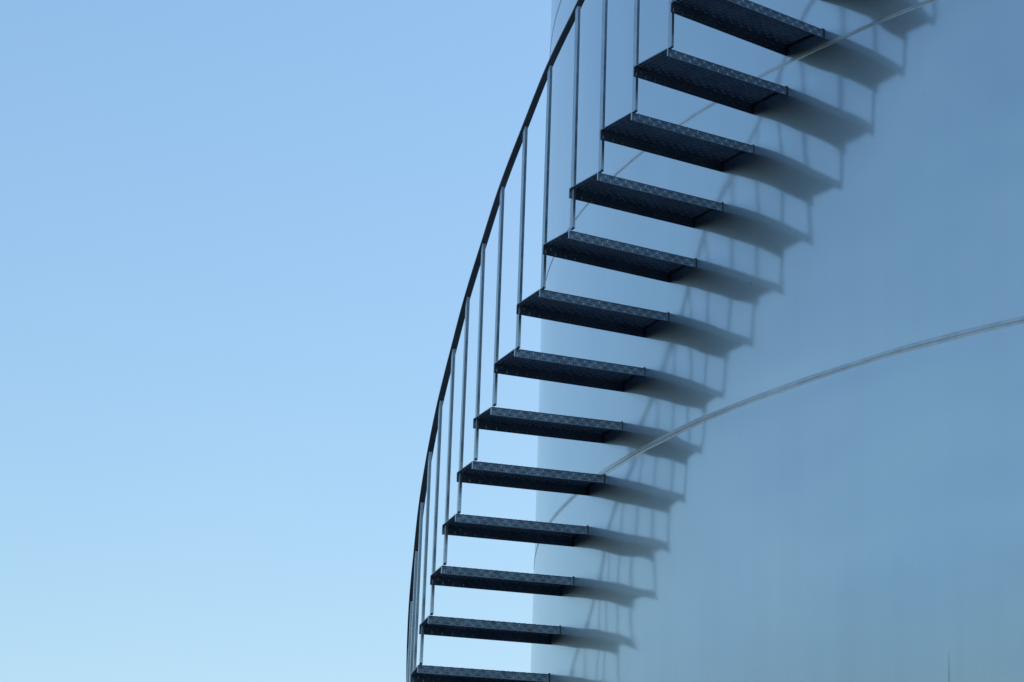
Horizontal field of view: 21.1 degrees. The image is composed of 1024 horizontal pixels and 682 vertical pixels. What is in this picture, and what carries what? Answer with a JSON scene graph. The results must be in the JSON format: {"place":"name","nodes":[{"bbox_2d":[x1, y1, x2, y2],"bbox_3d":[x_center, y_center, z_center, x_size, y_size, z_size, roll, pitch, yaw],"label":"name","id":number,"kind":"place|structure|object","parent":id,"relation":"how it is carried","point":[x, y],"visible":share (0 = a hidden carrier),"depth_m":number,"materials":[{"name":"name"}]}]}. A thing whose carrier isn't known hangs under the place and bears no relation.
{"place":"outdoors","nodes":[
{"label":"outdoors","id":0,"kind":"place"},
{"bbox_2d":[0,0,551,681],"label":"sky","id":1,"kind":"structure","parent":0,"point":[240,240],"materials":[{"name":"blue"}]},
{"bbox_2d":[531,0,1023,681],"bbox_3d":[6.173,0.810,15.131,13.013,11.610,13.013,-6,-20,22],"label":"storage tank","id":2,"kind":"object","parent":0,"point":[809,460],"visible":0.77,"depth_m":11.70,"materials":[{"name":"metal"}]},
{"bbox_2d":[406,0,823,681],"bbox_3d":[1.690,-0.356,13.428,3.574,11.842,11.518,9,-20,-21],"label":"spiral staircase","id":3,"kind":"structure","parent":2,"relation":"attached to","point":[756,24],"depth_m":12.76,"materials":[{"name":"black metal"}]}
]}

